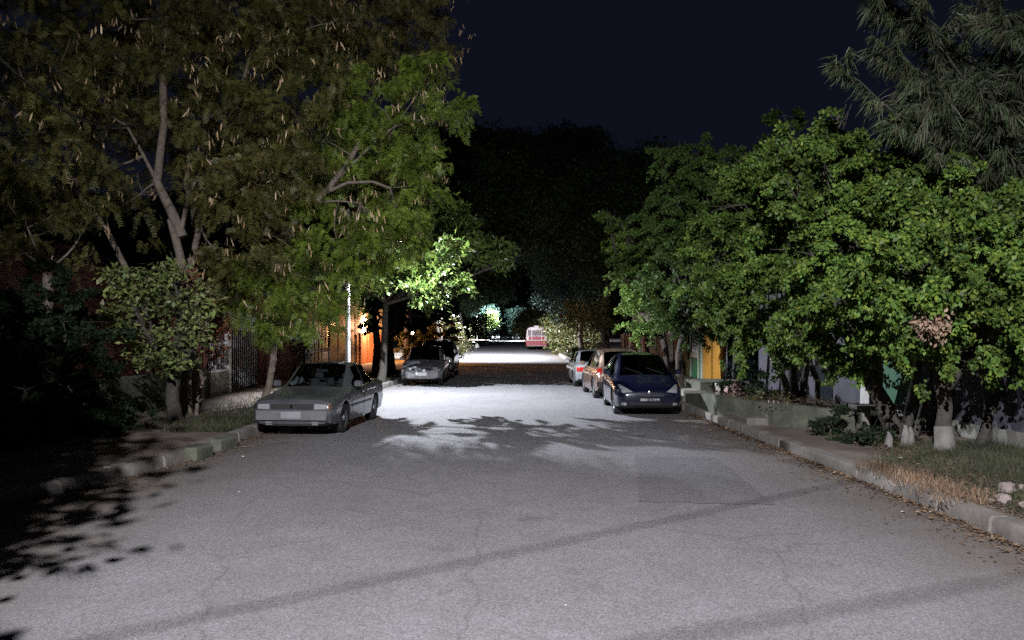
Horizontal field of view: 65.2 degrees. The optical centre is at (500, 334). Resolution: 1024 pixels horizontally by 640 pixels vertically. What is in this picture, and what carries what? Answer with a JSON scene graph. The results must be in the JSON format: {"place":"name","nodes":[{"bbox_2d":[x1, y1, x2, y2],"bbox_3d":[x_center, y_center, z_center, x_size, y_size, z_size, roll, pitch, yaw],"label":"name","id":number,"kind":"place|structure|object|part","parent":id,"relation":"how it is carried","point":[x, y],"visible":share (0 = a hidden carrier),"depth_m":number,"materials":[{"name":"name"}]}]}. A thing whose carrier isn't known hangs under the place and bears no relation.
{"place":"outdoors","nodes":[
{"label":"outdoors","id":0,"kind":"place"},
{"bbox_2d":[0,58,140,127],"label":"service cable","id":1,"kind":"object","parent":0,"point":[12,70],"visible":1,"depth_m":11.47,"materials":[{"name":"black plastic"}]},
{"bbox_2d":[0,334,492,486],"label":"pavement","id":2,"kind":"structure","parent":0,"point":[55,456],"depth_m":13.03,"materials":[{"name":"grey concrete"}]},
{"bbox_2d":[0,253,102,389],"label":"dark shrub","id":3,"kind":"object","parent":2,"relation":"on","point":[12,297],"visible":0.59,"depth_m":15.65,"materials":[{"name":"green plant"}]},
{"bbox_2d":[0,332,104,450],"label":"dark shrub","id":4,"kind":"object","parent":2,"relation":"on","point":[15,415],"visible":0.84,"depth_m":13.41,"materials":[{"name":"green plant"}]},
{"bbox_2d":[0,0,133,376],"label":"pod tree","id":5,"kind":"object","parent":2,"relation":"on","point":[29,208],"visible":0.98,"depth_m":15.23,"materials":[{"name":"green plant"}]},
{"bbox_2d":[0,286,139,436],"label":"dark shrub","id":6,"kind":"object","parent":2,"relation":"on","point":[38,329],"visible":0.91,"depth_m":14.26,"materials":[{"name":"green plant"}]},
{"bbox_2d":[14,370,159,440],"bbox_3d":[-7.646,1.385,14.504,1.862,1.779,2.482,0,0,43],"label":"dark shrub","id":7,"kind":"object","parent":2,"relation":"on","point":[108,419],"visible":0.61,"depth_m":14.28,"materials":[{"name":"green plant"}]},
{"bbox_2d":[0,0,250,414],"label":"pod tree","id":8,"kind":"object","parent":2,"relation":"on","point":[124,11],"visible":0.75,"depth_m":18.51,"materials":[{"name":"green plant"}]},
{"bbox_2d":[92,252,231,422],"bbox_3d":[-7.073,0.125,16.490,2.781,3.762,1.768,0,0,0],"label":"plumeria tree","id":9,"kind":"object","parent":2,"relation":"on","point":[180,333],"visible":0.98,"depth_m":16.46,"materials":[{"name":"green plant"}]},
{"bbox_2d":[178,266,235,415],"bbox_3d":[-6.691,0.177,18.260,1.322,3.515,0.962,0,0,-9],"label":"red shrub","id":10,"kind":"object","parent":2,"relation":"on","point":[222,327],"visible":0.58,"depth_m":18.17,"materials":[{"name":"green plant"}]},
{"bbox_2d":[207,311,230,396],"bbox_3d":[-8.605,0.625,24.425,0.230,2.750,1.790,0,0,0],"label":"garden fence","id":11,"kind":"object","parent":2,"relation":"on","point":[219,380],"visible":0.57,"depth_m":24.56,"materials":[{"name":"metal"}]},
{"bbox_2d":[0,0,475,369],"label":"pod tree","id":12,"kind":"object","parent":2,"relation":"on","point":[344,37],"visible":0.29,"depth_m":23.93,"materials":[{"name":"green plant"}]},
{"bbox_2d":[231,313,257,390],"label":"metal gate","id":13,"kind":"structure","parent":2,"relation":"on","point":[241,332],"depth_m":26.79,"materials":[{"name":"black metal"}]},
{"bbox_2d":[96,368,401,431],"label":"grass","id":14,"kind":"structure","parent":2,"relation":"on","point":[247,418],"depth_m":16.95,"materials":[{"name":"green plant"}]},
{"bbox_2d":[118,0,393,407],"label":"pod tree","id":15,"kind":"object","parent":2,"relation":"on","point":[251,96],"visible":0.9,"depth_m":19.21,"materials":[{"name":"green plant"}]},
{"bbox_2d":[206,49,480,397],"bbox_3d":[-3.816,-2.953,20.560,7.366,9.843,3.875,0,0,-26],"label":"pod tree","id":16,"kind":"object","parent":2,"relation":"on","point":[392,216],"visible":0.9,"depth_m":20.33,"materials":[{"name":"green plant"}]},
{"bbox_2d":[345,209,350,361],"bbox_3d":[-4.130,-1.220,26.000,1.820,6.100,0.360,0,0,0],"label":"street lamp","id":17,"kind":"object","parent":2,"relation":"on","point":[347,350],"visible":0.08,"depth_m":25.93,"materials":[{"name":"metal"}]},
{"bbox_2d":[305,210,472,362],"bbox_3d":[-3.179,-0.865,23.055,4.901,5.571,2.079,0,0,-6],"label":"almond tree","id":18,"kind":"object","parent":2,"relation":"on","point":[448,250],"visible":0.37,"depth_m":23.03,"materials":[{"name":"green plant"}]},
{"bbox_2d":[394,321,458,359],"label":"garden shrub","id":19,"kind":"object","parent":2,"relation":"on","point":[428,336],"visible":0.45,"depth_m":51.92,"materials":[{"name":"green plant"}]},
{"bbox_2d":[331,188,524,381],"bbox_3d":[-2.907,-1.726,29.390,7.230,7.341,3.805,0,0,-20],"label":"almond tree","id":20,"kind":"object","parent":2,"relation":"on","point":[494,250],"visible":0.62,"depth_m":28.93,"materials":[{"name":"green plant"}]},
{"bbox_2d":[356,234,524,373],"bbox_3d":[-2.705,-1.621,37.796,8.307,7.196,3.970,0,0,-26],"label":"shade tree","id":21,"kind":"object","parent":2,"relation":"on","point":[400,307],"visible":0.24,"depth_m":37.03,"materials":[{"name":"green plant"}]},
{"bbox_2d":[368,109,537,360],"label":"street tree","id":22,"kind":"object","parent":2,"relation":"on","point":[485,195],"visible":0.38,"depth_m":49.99,"materials":[{"name":"green plant"}]},
{"bbox_2d":[438,315,476,358],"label":"roadside bush","id":23,"kind":"object","parent":2,"relation":"on","point":[461,344],"visible":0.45,"depth_m":65.64,"materials":[{"name":"green plant"}]},
{"bbox_2d":[455,308,500,340],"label":"roadside bush","id":24,"kind":"object","parent":2,"relation":"on","point":[477,322],"visible":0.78,"depth_m":151.66,"materials":[{"name":"green plant"}]},
{"bbox_2d":[451,260,526,342],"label":"street tree","id":25,"kind":"object","parent":2,"relation":"on","point":[498,287],"visible":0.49,"depth_m":87.41,"materials":[{"name":"green plant"}]},
{"bbox_2d":[433,116,573,337],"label":"street tree","id":26,"kind":"object","parent":2,"relation":"on","point":[523,148],"visible":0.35,"depth_m":66.60,"materials":[{"name":"green plant"}]},
{"bbox_2d":[361,362,403,373],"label":"footpath","id":27,"kind":"structure","parent":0,"point":[367,367],"depth_m":47.00,"materials":[{"name":"concrete"}]},
{"bbox_2d":[0,155,990,333],"bbox_3d":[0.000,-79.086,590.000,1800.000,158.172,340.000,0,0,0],"label":"hills","id":28,"kind":"structure","parent":0,"point":[133,256],"depth_m":513.62,"materials":[{"name":"green plant"}]},
{"bbox_2d":[393,334,620,348],"bbox_3d":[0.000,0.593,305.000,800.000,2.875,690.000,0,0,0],"label":"ground","id":29,"kind":"structure","parent":0,"point":[615,341],"depth_m":151.92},
{"bbox_2d":[0,233,161,386],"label":"house","id":30,"kind":"structure","parent":29,"relation":"on","point":[18,269],"depth_m":23.67,"materials":[{"name":"tile"}]},
{"bbox_2d":[51,328,72,362],"bbox_3d":[-11.975,0.250,21.700,0.050,1.100,1.400,0,0,0],"label":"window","id":31,"kind":"structure","parent":30,"relation":"in","point":[60,351],"depth_m":21.65,"materials":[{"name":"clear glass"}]},
{"bbox_2d":[0,368,206,440],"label":"garden wall","id":32,"kind":"structure","parent":29,"relation":"on","point":[150,388],"depth_m":18.87,"materials":[{"name":"concrete"}]},
{"bbox_2d":[152,291,316,385],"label":"house","id":33,"kind":"structure","parent":29,"relation":"on","point":[287,363],"depth_m":28.60,"materials":[{"name":"concrete"}]},
{"bbox_2d":[264,340,297,384],"bbox_3d":[-8.570,1.040,31.500,0.060,1.580,4.600,0,0,0],"label":"garage door","id":34,"kind":"structure","parent":33,"relation":"in","point":[287,362],"depth_m":31.69,"materials":[{"name":"brown metal"}]},
{"bbox_2d":[0,339,490,504],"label":"kerb","id":35,"kind":"structure","parent":29,"relation":"on","point":[51,487],"depth_m":10.92,"materials":[{"name":"concrete"}]},
{"bbox_2d":[299,294,357,364],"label":"house","id":36,"kind":"structure","parent":29,"relation":"on","point":[328,352],"depth_m":39.90,"materials":[{"name":"paint"}]},
{"bbox_2d":[354,305,382,363],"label":"house","id":37,"kind":"structure","parent":29,"relation":"on","point":[363,348],"depth_m":50.00,"materials":[{"name":"paint"}]},
{"bbox_2d":[468,301,503,339],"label":"distant tree","id":38,"kind":"object","parent":29,"relation":"on","point":[489,331],"visible":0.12,"depth_m":164.04,"materials":[{"name":"green plant"}]},
{"bbox_2d":[489,293,530,329],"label":"distant tree","id":39,"kind":"object","parent":29,"relation":"on","point":[519,302],"visible":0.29,"depth_m":256.36,"materials":[{"name":"green plant"}]},
{"bbox_2d":[499,305,524,337],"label":"distant tree","id":40,"kind":"object","parent":29,"relation":"on","point":[509,313],"visible":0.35,"depth_m":168.74,"materials":[{"name":"green plant"}]},
{"bbox_2d":[506,303,564,337],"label":"roadside bush","id":41,"kind":"object","parent":29,"relation":"on","point":[529,317],"visible":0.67,"depth_m":110.52,"materials":[{"name":"green plant"}]},
{"bbox_2d":[522,244,603,349],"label":"grey green tree","id":42,"kind":"object","parent":29,"relation":"on","point":[548,265],"visible":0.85,"depth_m":63.43,"materials":[{"name":"green plant"}]},
{"bbox_2d":[536,307,609,354],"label":"roadside bush","id":43,"kind":"object","parent":29,"relation":"on","point":[563,340],"visible":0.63,"depth_m":72.16,"materials":[{"name":"green plant"}]},
{"bbox_2d":[521,117,639,305],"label":"street tree","id":44,"kind":"object","parent":29,"relation":"on","point":[565,147],"visible":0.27,"depth_m":74.60,"materials":[{"name":"green plant"}]},
{"bbox_2d":[552,288,635,348],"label":"roadside tree","id":45,"kind":"object","parent":29,"relation":"on","point":[577,312],"visible":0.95,"depth_m":45.97,"materials":[{"name":"green plant"}]},
{"bbox_2d":[621,333,649,352],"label":"garden fence","id":46,"kind":"object","parent":29,"relation":"on","point":[626,343],"visible":0.42,"depth_m":48.49,"materials":[{"name":"pink paint"}]},
{"bbox_2d":[632,310,685,367],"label":"house","id":47,"kind":"structure","parent":29,"relation":"on","point":[658,350],"depth_m":48.29,"materials":[{"name":"concrete"}]},
{"bbox_2d":[651,336,656,349],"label":"window","id":48,"kind":"structure","parent":47,"relation":"in","point":[654,347],"depth_m":52.50,"materials":[{"name":"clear glass"}]},
{"bbox_2d":[668,331,673,365],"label":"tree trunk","id":49,"kind":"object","parent":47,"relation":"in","point":[670,345],"depth_m":47.45,"materials":[{"name":"grey wood"}]},
{"bbox_2d":[685,294,758,383],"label":"house","id":50,"kind":"structure","parent":29,"relation":"on","point":[701,363],"depth_m":31.61,"materials":[{"name":"yellow paint"}]},
{"bbox_2d":[690,324,700,377],"bbox_3d":[8.320,0.690,34.025,0.160,2.280,1.450,0,0,0],"label":"door","id":51,"kind":"structure","parent":50,"relation":"in","point":[695,350],"depth_m":34.00,"materials":[{"name":"green paint"}]},
{"bbox_2d":[726,412,768,424],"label":"kerb block","id":52,"kind":"structure","parent":29,"relation":"on","point":[749,419],"depth_m":16.37,"materials":[{"name":"concrete"}]},
{"bbox_2d":[547,344,1023,546],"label":"kerb","id":53,"kind":"structure","parent":29,"relation":"on","point":[1010,529],"depth_m":10.18,"materials":[{"name":"concrete"}]},
{"bbox_2d":[750,275,877,416],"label":"house","id":54,"kind":"structure","parent":29,"relation":"on","point":[843,390],"depth_m":20.85,"materials":[{"name":"paint"}]},
{"bbox_2d":[815,357,832,401],"bbox_3d":[8.390,1.115,20.750,0.020,1.430,1.100,0,0,0],"label":"doorway","id":55,"kind":"structure","parent":54,"relation":"in","point":[826,392],"depth_m":20.74,"materials":[{"name":"grey glass"}]},
{"bbox_2d":[877,265,917,424],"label":"house","id":56,"kind":"structure","parent":29,"relation":"on","point":[898,397],"depth_m":16.92,"materials":[{"name":"green paint"}]},
{"bbox_2d":[817,0,1023,240],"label":"casuarina tree","id":57,"kind":"object","parent":29,"relation":"on","point":[974,92],"visible":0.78,"depth_m":13.23,"materials":[{"name":"green plant"}]},
{"bbox_2d":[918,253,1023,449],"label":"house","id":58,"kind":"structure","parent":29,"relation":"on","point":[967,393],"depth_m":14.02,"materials":[{"name":"concrete"}]},
{"bbox_2d":[0,334,1023,639],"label":"road","id":59,"kind":"structure","parent":0,"point":[488,490],"depth_m":7.65,"materials":[{"name":"grey asphalt"}]},
{"bbox_2d":[0,426,292,510],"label":"leaf litter","id":60,"kind":"object","parent":59,"relation":"on","point":[181,464],"visible":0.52,"depth_m":11.21,"materials":[{"name":"brown plant"}]},
{"bbox_2d":[183,444,212,460],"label":"kerb block","id":61,"kind":"structure","parent":59,"relation":"on","point":[198,452],"depth_m":12.76,"materials":[{"name":"concrete"}]},
{"bbox_2d":[209,435,237,450],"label":"kerb block","id":62,"kind":"structure","parent":59,"relation":"on","point":[223,443],"depth_m":13.84,"materials":[{"name":"concrete"}]},
{"bbox_2d":[254,361,382,431],"bbox_3d":[-3.861,1.303,17.692,1.940,1.394,4.435,0,0,5],"label":"parked sedan","id":63,"kind":"object","parent":59,"relation":"on","point":[337,395],"visible":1,"depth_m":16.54,"materials":[{"name":"silver metal"}]},
{"bbox_3d":[-4.528,0.911,17.693,0.180,0.459,0.790,0,0,5],"label":"side window","id":64,"kind":"part","parent":63,"relation":"part of","materials":[{"name":"black glass"}]},
{"bbox_3d":[-4.445,0.899,18.554,0.185,0.429,0.740,0,0,5],"label":"side window","id":65,"kind":"part","parent":63,"relation":"part of","materials":[{"name":"black glass"}]},
{"bbox_3d":[-3.758,0.846,18.866,1.160,0.420,0.500,0,0,5],"label":"rear window","id":66,"kind":"part","parent":63,"relation":"part of","materials":[{"name":"black glass"}]},
{"bbox_2d":[400,345,449,384],"bbox_3d":[-3.050,1.228,33.072,2.000,1.544,4.184,0,0,0],"label":"parked compact","id":67,"kind":"object","parent":59,"relation":"on","point":[426,363],"visible":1,"depth_m":31.72,"materials":[{"name":"silver metal"}]},
{"bbox_2d":[423,339,459,377],"bbox_3d":[-2.980,1.123,38.336,2.140,1.754,4.632,0,0,0],"label":"parked off roader","id":68,"kind":"object","parent":59,"relation":"on","point":[450,349],"visible":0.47,"depth_m":37.90,"materials":[{"name":"black paint"}]},
{"bbox_2d":[485,295,486,345],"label":"street lamp","id":69,"kind":"object","parent":59,"relation":"on","point":[486,327],"visible":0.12,"depth_m":111.94,"materials":[{"name":"grey metal"}]},
{"bbox_2d":[491,333,499,339],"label":"distant car","id":70,"kind":"object","parent":59,"relation":"on","point":[495,336],"visible":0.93,"depth_m":162.94,"materials":[{"name":"grey paint"}]},
{"bbox_2d":[525,326,546,349],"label":"parked bus","id":71,"kind":"object","parent":59,"relation":"on","point":[532,338],"visible":0.8,"depth_m":91.98,"materials":[{"name":"red paint"}]},
{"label":"rear window","id":72,"kind":"part","parent":71,"relation":"part of","materials":[{"name":"glass"}]},
{"bbox_2d":[567,347,580,361],"bbox_3d":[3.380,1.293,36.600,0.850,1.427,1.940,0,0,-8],"label":"parked car","id":73,"kind":"object","parent":59,"relation":"on","point":[575,350],"visible":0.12,"depth_m":36.08,"materials":[{"name":"metal"}]},
{"bbox_2d":[565,350,595,385],"bbox_3d":[3.620,1.303,31.981,1.940,1.394,4.362,0,0,0],"label":"parked sedan","id":74,"kind":"object","parent":59,"relation":"on","point":[574,368],"visible":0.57,"depth_m":30.84,"materials":[{"name":"grey paint"}]},
{"bbox_3d":[3.620,0.846,30.830,1.160,0.420,0.500,0,0,0],"label":"rear window","id":75,"kind":"part","parent":74,"relation":"part of","materials":[{"name":"black glass"}]},
{"bbox_2d":[580,347,636,397],"bbox_3d":[3.720,1.208,26.481,2.000,1.583,4.162,0,0,-1],"label":"parked wagon","id":76,"kind":"object","parent":59,"relation":"on","point":[600,359],"visible":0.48,"depth_m":25.16,"materials":[{"name":"brown metal"}]},
{"bbox_3d":[3.033,0.807,26.688,0.167,0.515,0.800,0,0,-1],"label":"side window","id":77,"kind":"part","parent":76,"relation":"part of","materials":[{"name":"black glass"}]},
{"bbox_3d":[3.061,0.780,25.456,0.173,0.500,1.465,0,0,-1],"label":"side window","id":78,"kind":"part","parent":76,"relation":"part of","materials":[{"name":"grey glass"}]},
{"bbox_3d":[3.751,0.757,24.735,1.140,0.463,0.430,0,0,-1],"label":"rear window","id":79,"kind":"part","parent":76,"relation":"part of","materials":[{"name":"black glass"}]},
{"bbox_2d":[602,352,681,413],"bbox_3d":[3.700,1.243,21.390,1.980,1.514,4.004,0,0,2],"label":"parked hatchback","id":80,"kind":"object","parent":59,"relation":"on","point":[638,380],"visible":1,"depth_m":20.00,"materials":[{"name":"blue paint"}]},
{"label":"side window","id":81,"kind":"part","parent":80,"relation":"part of","materials":[{"name":"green glass"}]},
{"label":"side window","id":82,"kind":"part","parent":80,"relation":"part of","materials":[{"name":"black glass"}]},
{"bbox_2d":[634,456,775,504],"bbox_3d":[2.703,1.995,11.225,1.607,0.001,3.662,0,0,8],"label":"road patch","id":83,"kind":"object","parent":59,"relation":"on","point":[688,479],"visible":1,"depth_m":10.78,"materials":[{"name":"grey asphalt"}]},
{"bbox_2d":[666,413,1023,578],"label":"leaf litter","id":84,"kind":"object","parent":59,"relation":"on","point":[954,519],"visible":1,"depth_m":9.90,"materials":[{"name":"brown plant"}]},
{"bbox_2d":[0,0,1023,198],"label":"sky","id":85,"kind":"structure","parent":0,"point":[677,70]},
{"bbox_2d":[547,336,1023,520],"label":"pavement","id":86,"kind":"structure","parent":0,"point":[801,435],"depth_m":12.92,"materials":[{"name":"grey concrete"}]},
{"bbox_2d":[539,132,695,348],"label":"street tree","id":87,"kind":"object","parent":86,"relation":"on","point":[623,190],"visible":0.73,"depth_m":50.71,"materials":[{"name":"green plant"}]},
{"bbox_2d":[562,348,705,381],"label":"grass","id":88,"kind":"structure","parent":86,"relation":"on","point":[567,353],"depth_m":40.04,"materials":[{"name":"green plant"}]},
{"bbox_2d":[592,194,685,368],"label":"ficus tree","id":89,"kind":"object","parent":86,"relation":"on","point":[631,256],"visible":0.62,"depth_m":28.02,"materials":[{"name":"green plant"}]},
{"bbox_2d":[623,131,761,385],"bbox_3d":[5.917,-2.110,23.743,4.072,8.154,4.622,0,0,26],"label":"ficus tree","id":90,"kind":"object","parent":86,"relation":"on","point":[700,182],"visible":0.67,"depth_m":23.30,"materials":[{"name":"green plant"}]},
{"bbox_2d":[680,379,750,395],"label":"entry steps","id":91,"kind":"structure","parent":86,"relation":"on","point":[698,385],"depth_m":23.61,"materials":[{"name":"concrete"}]},
{"bbox_2d":[685,393,854,430],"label":"planter wall","id":92,"kind":"structure","parent":86,"relation":"on","point":[794,415],"depth_m":16.30,"materials":[{"name":"concrete"}]},
{"bbox_2d":[715,105,882,221],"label":"background tree","id":93,"kind":"object","parent":86,"relation":"on","point":[798,124],"visible":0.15,"depth_m":25.84,"materials":[{"name":"green plant"}]},
{"bbox_2d":[805,404,851,435],"bbox_3d":[5.875,1.772,14.746,1.086,1.011,0.911,0,0,-16],"label":"planter shrub","id":94,"kind":"object","parent":86,"relation":"on","point":[822,422],"visible":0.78,"depth_m":14.54,"materials":[{"name":"green plant"}]},
{"bbox_2d":[737,105,986,438],"bbox_3d":[6.569,-1.224,14.659,4.729,6.484,3.510,0,0,0],"label":"ficus tree","id":95,"kind":"object","parent":86,"relation":"on","point":[817,225],"visible":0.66,"depth_m":14.28,"materials":[{"name":"green plant"}]},
{"bbox_2d":[825,420,901,446],"bbox_3d":[6.393,1.749,13.472,1.483,0.782,1.153,0,0,0],"label":"planter shrub","id":96,"kind":"object","parent":86,"relation":"on","point":[865,437],"visible":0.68,"depth_m":13.43,"materials":[{"name":"green plant"}]},
{"bbox_2d":[846,404,936,429],"bbox_3d":[7.675,1.600,15.600,1.650,0.460,0.500,0,0,0],"label":"concrete bench","id":97,"kind":"object","parent":86,"relation":"on","point":[862,412],"visible":0.6,"depth_m":15.40,"materials":[{"name":"grey concrete"}]},
{"bbox_2d":[828,458,1013,504],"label":"dry grass","id":98,"kind":"structure","parent":86,"relation":"on","point":[922,481],"depth_m":9.69,"materials":[{"name":"beige plant"}]},
{"bbox_2d":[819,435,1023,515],"bbox_3d":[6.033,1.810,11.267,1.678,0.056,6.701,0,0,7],"label":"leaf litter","id":99,"kind":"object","parent":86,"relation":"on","point":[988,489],"visible":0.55,"depth_m":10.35,"materials":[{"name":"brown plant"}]},
{"bbox_2d":[862,435,1023,515],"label":"grass","id":100,"kind":"structure","parent":86,"relation":"on","point":[1005,460],"depth_m":11.28,"materials":[{"name":"green plant"}]},
{"bbox_2d":[883,425,914,446],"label":"pale stones","id":101,"kind":"object","parent":100,"relation":"on","point":[908,436],"visible":0.86,"depth_m":13.15,"materials":[{"name":"white stone"}]},
{"bbox_2d":[809,149,1023,452],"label":"ficus tree","id":102,"kind":"object","parent":100,"relation":"on","point":[952,278],"visible":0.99,"depth_m":11.78,"materials":[{"name":"green plant"}]},
{"bbox_2d":[994,493,1013,503],"bbox_3d":[5.501,1.800,8.739,0.174,0.124,0.254,0,0,16],"label":"stone","id":103,"kind":"object","parent":86,"relation":"on","point":[1003,498],"visible":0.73,"depth_m":8.68,"materials":[{"name":"white stone"}]},
{"bbox_2d":[996,482,1017,494],"bbox_3d":[5.836,1.780,9.209,0.371,0.164,0.225,0,0,-44],"label":"stone","id":104,"kind":"object","parent":86,"relation":"on","point":[1009,485],"visible":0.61,"depth_m":9.13,"materials":[{"name":"white stone"}]},
{"bbox_2d":[742,397,900,416],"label":"planter soil","id":105,"kind":"structure","parent":0,"point":[873,413],"depth_m":18.82,"materials":[{"name":"brown soil"}]},
{"bbox_2d":[724,380,740,397],"bbox_3d":[5.979,1.409,20.600,0.340,0.462,0.340,0,0,0],"label":"shrub","id":106,"kind":"object","parent":105,"relation":"on","point":[734,389],"visible":0.45,"depth_m":20.43,"materials":[{"name":"pink plant"}]},
{"bbox_2d":[725,360,758,387],"bbox_3d":[6.377,1.152,20.878,0.903,1.010,1.094,0,0,25],"label":"planter shrub","id":107,"kind":"object","parent":105,"relation":"on","point":[752,364],"visible":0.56,"depth_m":20.86,"materials":[{"name":"green plant"}]},
{"bbox_2d":[714,365,778,399],"bbox_3d":[6.118,1.351,19.570,1.019,1.275,1.528,0,0,-39],"label":"planter shrub","id":108,"kind":"object","parent":105,"relation":"on","point":[760,373],"visible":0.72,"depth_m":19.49,"materials":[{"name":"green plant"}]},
{"bbox_2d":[670,150,847,405],"bbox_3d":[6.069,-1.247,18.367,3.994,6.468,4.305,0,0,23],"label":"ficus tree","id":109,"kind":"object","parent":105,"relation":"on","point":[723,282],"visible":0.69,"depth_m":17.89,"materials":[{"name":"green plant"}]},
{"bbox_2d":[742,385,795,402],"bbox_3d":[5.837,1.622,17.509,1.198,1.084,0.706,0,0,15],"label":"planter shrub","id":110,"kind":"object","parent":105,"relation":"on","point":[775,394],"visible":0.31,"depth_m":17.37,"materials":[{"name":"green plant"}]},
{"bbox_2d":[705,389,858,409],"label":"leaf litter","id":111,"kind":"object","parent":105,"relation":"on","point":[786,402],"visible":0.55,"depth_m":17.80,"materials":[{"name":"brown plant"}]}
]}

